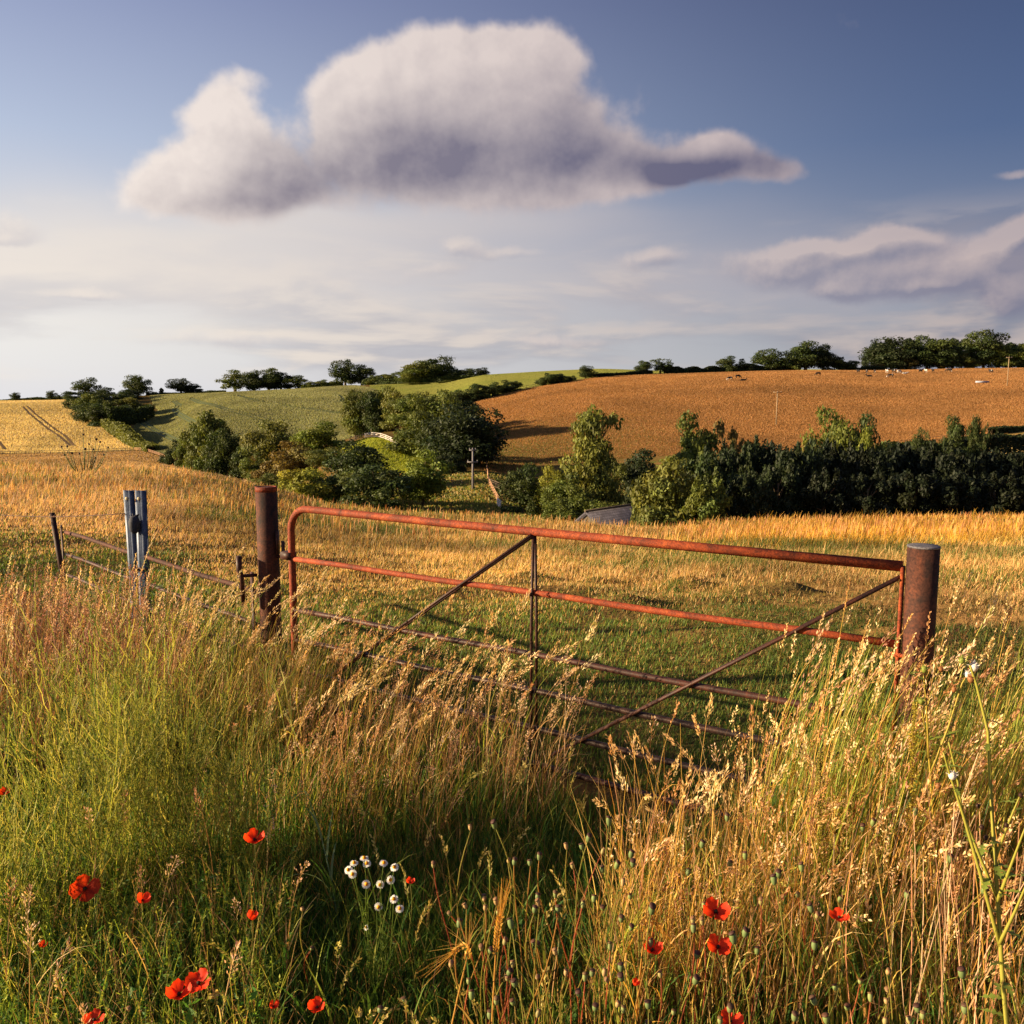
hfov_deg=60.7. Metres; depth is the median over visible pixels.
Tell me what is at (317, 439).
tree
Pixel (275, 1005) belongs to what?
poppy
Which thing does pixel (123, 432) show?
hedge
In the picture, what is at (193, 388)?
oak tree
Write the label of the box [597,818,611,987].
poppy seedhead
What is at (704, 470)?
evergreen tree
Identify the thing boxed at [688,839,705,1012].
poppy seedhead
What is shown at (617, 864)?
poppy seedhead
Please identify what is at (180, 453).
bush
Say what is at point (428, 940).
green grass
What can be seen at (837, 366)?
bush
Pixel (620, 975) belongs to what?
poppy seedhead
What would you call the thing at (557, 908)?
poppy seedhead
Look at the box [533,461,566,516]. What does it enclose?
tree
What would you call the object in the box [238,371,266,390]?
tree
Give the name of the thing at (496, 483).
rail fence
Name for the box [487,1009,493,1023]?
poppy seedhead
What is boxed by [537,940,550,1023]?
poppy seedhead
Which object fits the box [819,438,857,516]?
evergreen tree
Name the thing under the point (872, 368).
hedge
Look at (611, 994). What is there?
barley
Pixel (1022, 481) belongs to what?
evergreen tree
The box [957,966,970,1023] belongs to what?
poppy seedhead
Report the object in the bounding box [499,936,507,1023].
poppy seedhead
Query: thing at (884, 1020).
poppy seedhead
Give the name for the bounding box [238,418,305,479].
tree
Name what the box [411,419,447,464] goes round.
tree
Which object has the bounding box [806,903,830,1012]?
poppy seedhead
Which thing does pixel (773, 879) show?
poppy seedhead
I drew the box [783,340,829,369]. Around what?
oak tree
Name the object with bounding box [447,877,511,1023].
barley
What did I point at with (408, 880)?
poppy
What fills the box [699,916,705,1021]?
poppy seedhead
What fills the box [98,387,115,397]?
tree
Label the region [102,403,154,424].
hedge
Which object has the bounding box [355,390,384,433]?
tree
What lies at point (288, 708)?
wheat
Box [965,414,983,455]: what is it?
tree
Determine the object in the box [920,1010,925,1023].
poppy seedhead
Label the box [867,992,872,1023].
poppy seedhead
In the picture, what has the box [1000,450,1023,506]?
evergreen tree
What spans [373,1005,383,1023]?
poppy seedhead
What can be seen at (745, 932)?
poppy seedhead
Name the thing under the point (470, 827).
poppy seedhead
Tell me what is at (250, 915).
poppy
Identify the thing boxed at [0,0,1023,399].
sky
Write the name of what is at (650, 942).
poppy seedhead
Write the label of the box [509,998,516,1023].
poppy seedhead
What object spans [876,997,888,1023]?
poppy seedhead
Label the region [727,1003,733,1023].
poppy seedhead
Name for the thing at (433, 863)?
poppy seedhead
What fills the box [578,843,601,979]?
poppy seedhead
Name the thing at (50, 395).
tree
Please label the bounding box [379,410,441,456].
tree
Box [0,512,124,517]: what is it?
barbed wire
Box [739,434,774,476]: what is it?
evergreen tree
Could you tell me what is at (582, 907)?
poppy seedhead
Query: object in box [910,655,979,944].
thistle
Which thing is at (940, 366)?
bush
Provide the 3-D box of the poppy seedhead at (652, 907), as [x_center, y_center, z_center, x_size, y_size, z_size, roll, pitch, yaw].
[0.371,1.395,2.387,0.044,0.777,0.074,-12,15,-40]
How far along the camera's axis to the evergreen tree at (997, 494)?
62.31 m
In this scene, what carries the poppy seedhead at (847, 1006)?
on the ground at (794, 587)
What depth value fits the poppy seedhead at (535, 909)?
2.64 m
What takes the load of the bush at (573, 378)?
on the ground at (794, 587)
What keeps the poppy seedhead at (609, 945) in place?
on the ground at (794, 587)
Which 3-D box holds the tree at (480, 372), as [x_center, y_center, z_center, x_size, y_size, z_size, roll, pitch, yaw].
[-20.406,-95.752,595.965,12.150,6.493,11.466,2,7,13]
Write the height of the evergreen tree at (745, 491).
5.920 m
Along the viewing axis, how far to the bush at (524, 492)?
111.74 m
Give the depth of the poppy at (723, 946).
2.46 m
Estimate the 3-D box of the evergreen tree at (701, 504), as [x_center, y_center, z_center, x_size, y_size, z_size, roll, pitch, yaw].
[13.481,0.038,60.432,4.042,5.323,4.061,-3,8,-25]
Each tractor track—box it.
[0,406,75,448]
[139,395,343,439]
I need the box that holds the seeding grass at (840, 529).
[0,461,1023,547]
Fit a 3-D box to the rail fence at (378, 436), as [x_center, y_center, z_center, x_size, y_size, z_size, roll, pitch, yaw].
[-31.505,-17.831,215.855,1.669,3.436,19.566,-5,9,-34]
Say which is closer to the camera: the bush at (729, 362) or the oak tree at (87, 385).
the bush at (729, 362)
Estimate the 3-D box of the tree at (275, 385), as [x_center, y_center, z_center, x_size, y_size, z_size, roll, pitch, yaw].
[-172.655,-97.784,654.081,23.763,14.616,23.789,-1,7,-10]
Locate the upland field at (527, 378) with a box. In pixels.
[370,369,903,400]
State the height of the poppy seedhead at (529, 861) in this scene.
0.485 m
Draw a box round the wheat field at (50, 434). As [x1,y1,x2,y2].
[0,406,134,453]
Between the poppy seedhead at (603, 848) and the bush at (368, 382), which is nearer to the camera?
the poppy seedhead at (603, 848)
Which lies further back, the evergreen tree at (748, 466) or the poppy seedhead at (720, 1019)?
the evergreen tree at (748, 466)
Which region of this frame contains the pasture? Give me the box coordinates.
[478,370,1023,473]
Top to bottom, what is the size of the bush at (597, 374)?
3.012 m
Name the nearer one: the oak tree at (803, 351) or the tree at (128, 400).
the oak tree at (803, 351)
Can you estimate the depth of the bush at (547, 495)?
106.19 m
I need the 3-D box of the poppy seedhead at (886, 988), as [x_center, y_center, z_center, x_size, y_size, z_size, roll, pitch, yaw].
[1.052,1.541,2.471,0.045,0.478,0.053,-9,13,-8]
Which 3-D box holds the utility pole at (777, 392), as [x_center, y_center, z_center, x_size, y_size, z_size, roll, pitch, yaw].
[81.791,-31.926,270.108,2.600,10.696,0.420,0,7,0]
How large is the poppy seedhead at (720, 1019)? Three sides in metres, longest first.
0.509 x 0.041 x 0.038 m
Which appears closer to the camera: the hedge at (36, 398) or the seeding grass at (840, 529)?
the seeding grass at (840, 529)
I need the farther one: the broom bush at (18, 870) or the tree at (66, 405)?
the tree at (66, 405)
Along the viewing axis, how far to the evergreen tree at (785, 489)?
63.65 m
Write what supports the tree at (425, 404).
on the ground at (794, 587)
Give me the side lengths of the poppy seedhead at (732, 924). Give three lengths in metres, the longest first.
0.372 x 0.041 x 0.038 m
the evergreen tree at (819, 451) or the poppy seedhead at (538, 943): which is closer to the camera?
the poppy seedhead at (538, 943)
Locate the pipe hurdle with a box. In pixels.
[60,525,260,682]
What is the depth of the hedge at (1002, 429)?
231.39 m
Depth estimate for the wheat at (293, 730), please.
4.53 m
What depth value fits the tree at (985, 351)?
496.84 m
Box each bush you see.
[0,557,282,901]
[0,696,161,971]
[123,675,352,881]
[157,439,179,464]
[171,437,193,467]
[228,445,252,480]
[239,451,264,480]
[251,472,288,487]
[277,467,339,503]
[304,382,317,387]
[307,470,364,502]
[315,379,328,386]
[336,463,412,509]
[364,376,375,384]
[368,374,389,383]
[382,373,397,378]
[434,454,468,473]
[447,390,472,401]
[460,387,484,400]
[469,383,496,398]
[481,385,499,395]
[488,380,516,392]
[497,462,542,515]
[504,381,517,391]
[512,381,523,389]
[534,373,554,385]
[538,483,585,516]
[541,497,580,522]
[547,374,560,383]
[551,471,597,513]
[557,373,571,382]
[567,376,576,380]
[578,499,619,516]
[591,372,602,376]
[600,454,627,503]
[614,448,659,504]
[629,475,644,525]
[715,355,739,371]
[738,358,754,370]
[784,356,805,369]
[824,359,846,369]
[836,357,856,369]
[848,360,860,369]
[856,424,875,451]
[899,358,918,369]
[933,360,949,368]
[959,351,982,367]
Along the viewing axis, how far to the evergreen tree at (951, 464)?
71.53 m
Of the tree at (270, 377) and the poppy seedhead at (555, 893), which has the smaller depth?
the poppy seedhead at (555, 893)
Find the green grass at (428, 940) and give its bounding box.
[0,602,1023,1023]
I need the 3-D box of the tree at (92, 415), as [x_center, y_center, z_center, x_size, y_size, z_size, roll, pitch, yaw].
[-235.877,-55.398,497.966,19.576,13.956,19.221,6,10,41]
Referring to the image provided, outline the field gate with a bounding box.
[280,506,905,841]
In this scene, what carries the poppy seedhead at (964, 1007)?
on the ground at (794, 587)
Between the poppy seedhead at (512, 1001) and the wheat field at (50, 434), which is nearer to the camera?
the poppy seedhead at (512, 1001)
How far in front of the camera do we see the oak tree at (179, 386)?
663.86 m
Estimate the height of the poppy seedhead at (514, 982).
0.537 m
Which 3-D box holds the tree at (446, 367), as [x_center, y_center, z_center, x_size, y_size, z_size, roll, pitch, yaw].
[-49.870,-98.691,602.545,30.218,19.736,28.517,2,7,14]
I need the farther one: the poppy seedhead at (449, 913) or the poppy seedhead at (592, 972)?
the poppy seedhead at (449, 913)
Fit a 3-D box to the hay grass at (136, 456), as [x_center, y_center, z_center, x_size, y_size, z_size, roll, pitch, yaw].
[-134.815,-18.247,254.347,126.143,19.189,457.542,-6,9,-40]
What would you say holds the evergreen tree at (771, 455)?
on the ground at (794, 587)
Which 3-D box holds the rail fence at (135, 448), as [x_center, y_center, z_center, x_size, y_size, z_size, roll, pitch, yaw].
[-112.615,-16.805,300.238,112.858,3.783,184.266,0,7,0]
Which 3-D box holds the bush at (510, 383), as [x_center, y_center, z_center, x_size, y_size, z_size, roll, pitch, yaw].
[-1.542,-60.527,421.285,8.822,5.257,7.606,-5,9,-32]
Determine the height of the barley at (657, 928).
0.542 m
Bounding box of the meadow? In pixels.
[341,437,419,471]
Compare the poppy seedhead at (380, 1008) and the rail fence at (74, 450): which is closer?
the poppy seedhead at (380, 1008)
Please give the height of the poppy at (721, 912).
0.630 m
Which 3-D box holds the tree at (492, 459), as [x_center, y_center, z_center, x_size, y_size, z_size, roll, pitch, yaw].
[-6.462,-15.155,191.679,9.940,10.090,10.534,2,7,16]
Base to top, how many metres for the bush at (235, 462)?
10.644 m
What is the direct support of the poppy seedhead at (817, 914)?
on the ground at (794, 587)
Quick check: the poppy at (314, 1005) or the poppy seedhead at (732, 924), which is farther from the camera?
the poppy seedhead at (732, 924)
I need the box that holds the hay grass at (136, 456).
[0,450,311,498]
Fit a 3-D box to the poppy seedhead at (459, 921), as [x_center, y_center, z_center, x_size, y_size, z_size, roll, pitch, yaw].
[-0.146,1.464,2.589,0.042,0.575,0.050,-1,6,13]
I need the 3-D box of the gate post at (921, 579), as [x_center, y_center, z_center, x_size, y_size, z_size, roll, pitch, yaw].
[1.717,1.058,3.762,0.130,1.859,0.130,0,7,0]
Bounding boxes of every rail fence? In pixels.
[0,448,133,453]
[134,447,242,479]
[365,432,391,441]
[444,480,462,484]
[486,461,498,499]
[490,478,510,490]
[497,497,500,507]
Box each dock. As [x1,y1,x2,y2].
[802,747,847,980]
[895,701,943,974]
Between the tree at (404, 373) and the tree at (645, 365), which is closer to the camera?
the tree at (645, 365)
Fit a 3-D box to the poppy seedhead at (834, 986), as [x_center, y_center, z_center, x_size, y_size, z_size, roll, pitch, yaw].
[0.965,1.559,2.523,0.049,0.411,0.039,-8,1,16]
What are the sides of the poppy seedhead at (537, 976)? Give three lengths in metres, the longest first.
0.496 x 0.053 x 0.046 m
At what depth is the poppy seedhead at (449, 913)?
2.89 m
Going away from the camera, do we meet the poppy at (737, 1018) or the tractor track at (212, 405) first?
the poppy at (737, 1018)
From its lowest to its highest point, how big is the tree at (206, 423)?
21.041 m
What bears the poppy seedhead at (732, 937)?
on the ground at (794, 587)
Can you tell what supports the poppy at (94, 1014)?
on the ground at (794, 587)
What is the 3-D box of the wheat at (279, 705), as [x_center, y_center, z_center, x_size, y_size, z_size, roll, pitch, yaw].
[-1.253,1.132,4.787,0.156,0.672,0.885,-4,8,-31]
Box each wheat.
[0,399,132,453]
[250,643,296,793]
[267,654,321,804]
[268,666,317,790]
[274,644,301,790]
[289,790,339,929]
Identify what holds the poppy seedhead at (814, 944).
on the ground at (794, 587)
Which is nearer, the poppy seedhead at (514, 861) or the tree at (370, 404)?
the poppy seedhead at (514, 861)
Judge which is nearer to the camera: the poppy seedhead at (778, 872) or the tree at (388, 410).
the poppy seedhead at (778, 872)
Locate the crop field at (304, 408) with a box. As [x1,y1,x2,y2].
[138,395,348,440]
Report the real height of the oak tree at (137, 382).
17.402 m
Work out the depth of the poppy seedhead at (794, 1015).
2.19 m
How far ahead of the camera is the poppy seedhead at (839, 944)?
2.72 m
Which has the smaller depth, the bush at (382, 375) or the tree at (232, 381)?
the bush at (382, 375)
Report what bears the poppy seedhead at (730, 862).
on the ground at (794, 587)
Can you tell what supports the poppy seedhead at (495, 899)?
on the ground at (794, 587)
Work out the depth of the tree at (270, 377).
649.16 m
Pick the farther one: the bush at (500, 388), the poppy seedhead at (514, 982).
the bush at (500, 388)
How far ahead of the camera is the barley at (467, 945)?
2.37 m
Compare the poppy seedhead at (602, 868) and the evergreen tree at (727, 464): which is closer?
the poppy seedhead at (602, 868)
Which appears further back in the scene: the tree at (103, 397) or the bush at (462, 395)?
the tree at (103, 397)
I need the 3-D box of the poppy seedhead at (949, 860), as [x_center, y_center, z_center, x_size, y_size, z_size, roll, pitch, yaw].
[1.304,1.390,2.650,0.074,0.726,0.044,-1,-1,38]
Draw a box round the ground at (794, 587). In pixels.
[0,373,1023,1023]
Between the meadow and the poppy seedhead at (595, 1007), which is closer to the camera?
the poppy seedhead at (595, 1007)
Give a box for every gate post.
[236,485,288,686]
[895,543,940,847]
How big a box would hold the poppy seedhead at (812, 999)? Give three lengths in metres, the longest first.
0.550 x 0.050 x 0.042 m
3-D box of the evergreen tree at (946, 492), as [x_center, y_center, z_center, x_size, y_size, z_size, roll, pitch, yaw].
[31.945,-0.212,63.657,5.155,5.635,4.620,1,7,11]
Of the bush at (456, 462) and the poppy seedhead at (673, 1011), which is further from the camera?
the bush at (456, 462)
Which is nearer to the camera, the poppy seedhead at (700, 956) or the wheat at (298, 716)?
the poppy seedhead at (700, 956)
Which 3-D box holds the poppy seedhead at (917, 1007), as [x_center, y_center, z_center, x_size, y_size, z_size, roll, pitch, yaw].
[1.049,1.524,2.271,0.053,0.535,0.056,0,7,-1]
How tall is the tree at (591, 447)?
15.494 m
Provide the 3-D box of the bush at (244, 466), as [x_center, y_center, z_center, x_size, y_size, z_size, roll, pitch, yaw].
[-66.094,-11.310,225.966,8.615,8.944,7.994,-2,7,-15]
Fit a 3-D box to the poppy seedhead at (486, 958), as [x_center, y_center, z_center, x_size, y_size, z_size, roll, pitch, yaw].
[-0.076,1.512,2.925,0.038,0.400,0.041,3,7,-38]
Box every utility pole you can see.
[467,448,477,488]
[773,391,781,423]
[1006,357,1012,385]
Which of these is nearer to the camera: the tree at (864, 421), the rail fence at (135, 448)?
the tree at (864, 421)
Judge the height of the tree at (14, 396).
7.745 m
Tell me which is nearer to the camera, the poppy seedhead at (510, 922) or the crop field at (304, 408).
the poppy seedhead at (510, 922)
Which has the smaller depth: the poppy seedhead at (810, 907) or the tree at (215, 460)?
the poppy seedhead at (810, 907)
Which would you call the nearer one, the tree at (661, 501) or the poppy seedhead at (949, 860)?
the poppy seedhead at (949, 860)
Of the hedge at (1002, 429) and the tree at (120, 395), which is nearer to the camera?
the hedge at (1002, 429)
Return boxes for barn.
[575,504,650,526]
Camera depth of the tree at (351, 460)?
148.69 m
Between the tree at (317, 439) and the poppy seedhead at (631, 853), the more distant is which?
the tree at (317, 439)
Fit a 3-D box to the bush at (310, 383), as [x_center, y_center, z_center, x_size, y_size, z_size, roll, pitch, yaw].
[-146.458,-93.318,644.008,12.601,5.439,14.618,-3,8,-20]
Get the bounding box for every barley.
[423,913,486,1023]
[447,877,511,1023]
[587,896,656,1023]
[604,888,684,1023]
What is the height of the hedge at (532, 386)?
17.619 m
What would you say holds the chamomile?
on the ground at (794, 587)
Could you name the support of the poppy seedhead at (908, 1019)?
on the ground at (794, 587)
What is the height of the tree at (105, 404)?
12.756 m
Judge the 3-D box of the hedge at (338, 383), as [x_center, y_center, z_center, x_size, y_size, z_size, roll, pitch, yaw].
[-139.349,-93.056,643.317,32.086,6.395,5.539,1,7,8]
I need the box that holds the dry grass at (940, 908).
[0,564,1023,1023]
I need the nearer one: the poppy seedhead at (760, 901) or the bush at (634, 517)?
the poppy seedhead at (760, 901)
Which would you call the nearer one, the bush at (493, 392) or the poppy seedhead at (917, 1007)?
the poppy seedhead at (917, 1007)
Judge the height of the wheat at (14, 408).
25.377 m
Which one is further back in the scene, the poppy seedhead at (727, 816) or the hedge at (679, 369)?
the hedge at (679, 369)
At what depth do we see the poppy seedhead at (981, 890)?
2.71 m
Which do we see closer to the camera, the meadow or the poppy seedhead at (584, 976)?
the poppy seedhead at (584, 976)
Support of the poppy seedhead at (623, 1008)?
on the ground at (794, 587)
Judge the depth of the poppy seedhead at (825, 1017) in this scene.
2.10 m
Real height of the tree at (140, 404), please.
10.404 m
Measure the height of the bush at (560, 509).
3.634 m
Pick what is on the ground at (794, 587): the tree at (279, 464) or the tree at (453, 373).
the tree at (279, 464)
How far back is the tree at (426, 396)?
290.89 m
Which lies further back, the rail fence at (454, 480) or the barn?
the rail fence at (454, 480)
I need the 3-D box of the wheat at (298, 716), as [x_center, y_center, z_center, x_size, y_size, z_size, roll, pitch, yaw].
[-1.133,1.163,4.685,0.252,0.629,0.757,-1,7,-5]
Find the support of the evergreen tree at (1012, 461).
on the ground at (794, 587)
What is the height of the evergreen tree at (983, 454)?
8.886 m
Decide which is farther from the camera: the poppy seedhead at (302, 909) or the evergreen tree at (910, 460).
the evergreen tree at (910, 460)
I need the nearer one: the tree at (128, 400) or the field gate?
the field gate
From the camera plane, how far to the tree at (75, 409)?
505.83 m
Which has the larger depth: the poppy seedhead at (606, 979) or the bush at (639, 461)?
the bush at (639, 461)
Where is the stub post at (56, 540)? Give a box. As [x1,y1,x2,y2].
[50,512,69,606]
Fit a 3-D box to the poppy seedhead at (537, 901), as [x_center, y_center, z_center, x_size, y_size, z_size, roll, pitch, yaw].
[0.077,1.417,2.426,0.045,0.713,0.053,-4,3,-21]
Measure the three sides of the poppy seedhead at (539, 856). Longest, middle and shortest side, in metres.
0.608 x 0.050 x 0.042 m
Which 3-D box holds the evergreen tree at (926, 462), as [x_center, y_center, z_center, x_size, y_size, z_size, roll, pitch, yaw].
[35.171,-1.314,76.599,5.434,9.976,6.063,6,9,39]
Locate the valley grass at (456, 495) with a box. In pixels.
[277,470,627,521]
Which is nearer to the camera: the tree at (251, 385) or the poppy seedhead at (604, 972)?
the poppy seedhead at (604, 972)
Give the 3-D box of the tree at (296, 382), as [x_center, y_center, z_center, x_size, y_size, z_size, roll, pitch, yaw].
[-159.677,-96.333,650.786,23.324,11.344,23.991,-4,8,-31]
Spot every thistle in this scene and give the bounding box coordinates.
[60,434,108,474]
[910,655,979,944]
[933,665,1023,1023]
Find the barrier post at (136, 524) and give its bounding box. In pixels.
[123,490,151,630]
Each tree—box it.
[8,392,21,399]
[45,390,57,399]
[60,391,82,401]
[62,398,73,408]
[69,393,103,406]
[69,402,100,422]
[70,377,104,393]
[78,402,113,426]
[80,390,114,401]
[86,395,111,408]
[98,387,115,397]
[101,403,117,419]
[102,397,138,408]
[110,389,136,403]
[118,389,141,398]
[121,374,152,394]
[124,399,148,409]
[164,378,192,392]
[177,421,205,471]
[185,383,202,392]
[187,410,241,472]
[200,427,244,475]
[214,369,253,390]
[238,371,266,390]
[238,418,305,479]
[249,440,314,480]
[250,367,282,389]
[264,372,293,389]
[281,375,312,387]
[289,420,347,456]
[300,446,344,466]
[321,437,392,484]
[327,359,357,384]
[339,388,373,438]
[350,364,375,384]
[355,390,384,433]
[366,385,396,432]
[377,391,408,429]
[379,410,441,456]
[386,393,428,428]
[394,370,421,381]
[397,448,455,505]
[400,360,446,381]
[406,389,465,428]
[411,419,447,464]
[412,390,435,400]
[420,403,510,467]
[421,355,457,378]
[444,393,483,417]
[448,369,468,377]
[456,368,477,374]
[467,424,502,464]
[474,367,489,375]
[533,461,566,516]
[558,403,624,503]
[577,365,594,378]
[628,454,695,528]
[633,360,651,370]
[649,358,672,373]
[666,409,720,490]
[677,475,732,528]
[678,454,721,510]
[695,445,737,492]
[713,419,745,467]
[718,438,757,509]
[720,470,778,520]
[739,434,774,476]
[750,348,792,368]
[758,440,799,508]
[758,459,806,518]
[771,442,824,516]
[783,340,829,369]
[795,465,855,519]
[797,437,832,481]
[800,405,859,450]
[812,343,840,369]
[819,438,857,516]
[828,442,876,508]
[835,468,901,518]
[850,446,904,513]
[853,410,885,457]
[857,335,921,369]
[881,441,923,513]
[886,469,938,517]
[899,440,937,503]
[901,335,958,368]
[911,427,930,451]
[919,471,983,518]
[920,437,963,498]
[931,447,987,510]
[938,346,968,367]
[939,414,970,454]
[957,450,1001,506]
[958,328,1010,367]
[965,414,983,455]
[975,446,1023,486]
[975,470,1023,515]
[977,344,1017,367]
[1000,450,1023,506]
[1005,342,1023,367]
[1005,476,1023,512]
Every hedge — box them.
[3,397,55,399]
[99,418,159,451]
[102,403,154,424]
[146,390,225,394]
[301,381,342,387]
[361,375,479,384]
[472,376,596,400]
[600,369,652,376]
[663,363,789,372]
[858,366,886,369]
[873,439,963,450]
[945,433,1023,454]
[987,425,1023,433]
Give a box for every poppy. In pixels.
[0,787,8,909]
[39,940,46,1023]
[68,874,100,981]
[82,1008,104,1023]
[137,891,156,984]
[165,978,191,1023]
[184,967,210,1023]
[234,910,257,1005]
[243,828,264,945]
[269,999,278,1023]
[308,996,324,1023]
[406,876,414,946]
[625,977,639,1023]
[644,937,662,1023]
[700,896,730,1023]
[707,933,730,1009]
[721,1007,743,1023]
[829,907,849,1016]
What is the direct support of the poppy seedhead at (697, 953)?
on the ground at (794, 587)
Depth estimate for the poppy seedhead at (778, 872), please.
2.73 m
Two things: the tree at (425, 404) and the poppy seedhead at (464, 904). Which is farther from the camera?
the tree at (425, 404)
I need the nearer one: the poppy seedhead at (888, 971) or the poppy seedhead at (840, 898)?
the poppy seedhead at (888, 971)
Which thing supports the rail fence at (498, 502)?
on the ground at (794, 587)
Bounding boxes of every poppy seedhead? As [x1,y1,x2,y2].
[122,1006,130,1023]
[299,907,321,1023]
[303,946,313,994]
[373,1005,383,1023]
[400,996,406,1023]
[431,861,456,975]
[447,910,486,999]
[449,959,465,1023]
[454,918,467,1023]
[457,824,471,1016]
[462,902,502,1019]
[462,977,470,1023]
[465,893,486,1020]
[468,989,479,1023]
[478,943,488,1023]
[479,897,497,1023]
[480,909,499,1011]
[482,897,498,1014]
[483,904,499,1023]
[483,946,494,1023]
[485,857,511,995]
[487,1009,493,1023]
[490,819,521,1010]
[493,967,513,1023]
[494,995,500,1023]
[499,923,507,1023]
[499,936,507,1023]
[500,960,514,1021]
[505,974,509,1023]
[506,917,523,1023]
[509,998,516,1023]
[510,978,527,1023]
[512,857,522,1008]
[525,859,531,984]
[525,904,548,1023]
[526,904,560,1023]
[529,892,540,1016]
[530,939,553,1023]
[533,897,540,1022]
[534,1008,541,1023]
[535,974,540,1023]
[537,852,558,979]
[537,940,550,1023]
[543,947,557,1023]
[551,833,591,1019]
[553,890,579,1023]
[560,969,568,1023]
[563,842,598,1021]
[563,894,596,1023]
[567,847,604,968]
[567,861,577,1003]
[569,900,585,1023]
[575,988,595,1023]
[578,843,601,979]
[579,971,587,1023]
[584,904,604,1000]
[587,968,595,1023]
[592,1002,598,1023]
[596,865,604,978]
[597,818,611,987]
[599,859,620,1023]
[602,968,607,1023]
[604,941,611,1023]
[604,976,611,1023]
[605,816,641,1023]
[609,914,623,1023]
[610,878,625,1023]
[614,849,634,1019]
[615,1000,621,1023]
[617,962,623,1016]
[617,972,636,1023]
[621,1005,625,1022]
[622,923,634,1023]
[627,893,640,979]
[630,858,639,1022]
[631,937,653,1023]
[644,897,652,975]
[644,999,650,1023]
[645,902,655,1021]
[651,898,659,982]
[654,868,690,1017]
[657,970,662,1023]
[669,1008,675,1023]
[677,923,696,1023]
[678,974,700,1023]
[680,915,694,1023]
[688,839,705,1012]
[693,950,700,1023]
[695,901,705,1022]
[698,916,708,1018]
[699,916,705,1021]
[717,1015,722,1023]
[718,851,747,995]
[718,859,732,963]
[718,899,735,978]
[725,812,747,970]
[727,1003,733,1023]
[728,930,749,1023]
[731,926,749,1014]
[743,946,759,1016]
[748,897,762,1023]
[769,873,784,1023]
[776,868,788,1023]
[779,874,793,988]
[791,861,803,1023]
[791,1010,798,1023]
[795,891,804,994]
[805,940,817,1023]
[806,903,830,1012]
[809,994,823,1023]
[811,911,820,1023]
[822,1012,829,1023]
[828,868,839,999]
[829,895,843,1022]
[831,983,849,1023]
[836,823,864,978]
[837,941,842,1023]
[844,1003,850,1023]
[846,978,862,1023]
[862,817,876,990]
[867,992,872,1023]
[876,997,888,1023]
[882,1017,887,1023]
[884,986,888,1016]
[885,967,892,1023]
[889,890,910,1023]
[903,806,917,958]
[905,1015,911,1023]
[913,1002,921,1022]
[915,886,988,1016]
[918,938,931,1023]
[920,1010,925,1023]
[936,852,954,1021]
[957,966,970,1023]
[961,1002,968,1023]
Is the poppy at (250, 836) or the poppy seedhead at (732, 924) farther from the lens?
the poppy at (250, 836)
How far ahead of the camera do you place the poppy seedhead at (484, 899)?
2.92 m
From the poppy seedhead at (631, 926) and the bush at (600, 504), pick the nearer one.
the poppy seedhead at (631, 926)
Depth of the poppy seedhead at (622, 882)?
2.55 m
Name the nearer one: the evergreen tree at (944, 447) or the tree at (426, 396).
the evergreen tree at (944, 447)
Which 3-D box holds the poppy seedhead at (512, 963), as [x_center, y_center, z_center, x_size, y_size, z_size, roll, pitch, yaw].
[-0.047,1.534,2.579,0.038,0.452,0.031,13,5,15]
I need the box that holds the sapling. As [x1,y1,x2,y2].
[981,422,989,450]
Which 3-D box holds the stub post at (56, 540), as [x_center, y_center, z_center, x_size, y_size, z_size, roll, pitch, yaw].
[-4.656,0.562,9.029,0.051,1.128,0.020,-8,10,-22]
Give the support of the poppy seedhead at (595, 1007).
on the ground at (794, 587)
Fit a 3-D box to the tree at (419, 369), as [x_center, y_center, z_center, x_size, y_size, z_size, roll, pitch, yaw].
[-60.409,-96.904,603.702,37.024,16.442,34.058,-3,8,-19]
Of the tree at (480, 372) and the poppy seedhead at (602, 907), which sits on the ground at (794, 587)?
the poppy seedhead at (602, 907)
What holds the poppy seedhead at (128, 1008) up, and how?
on the ground at (794, 587)
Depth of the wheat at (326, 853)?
3.57 m
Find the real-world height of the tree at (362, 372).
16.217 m
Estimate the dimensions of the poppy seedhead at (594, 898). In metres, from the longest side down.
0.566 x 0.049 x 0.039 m
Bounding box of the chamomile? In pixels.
[345,856,403,1005]
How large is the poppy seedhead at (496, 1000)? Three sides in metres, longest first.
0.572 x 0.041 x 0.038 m
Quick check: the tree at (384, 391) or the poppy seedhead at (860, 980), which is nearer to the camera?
the poppy seedhead at (860, 980)

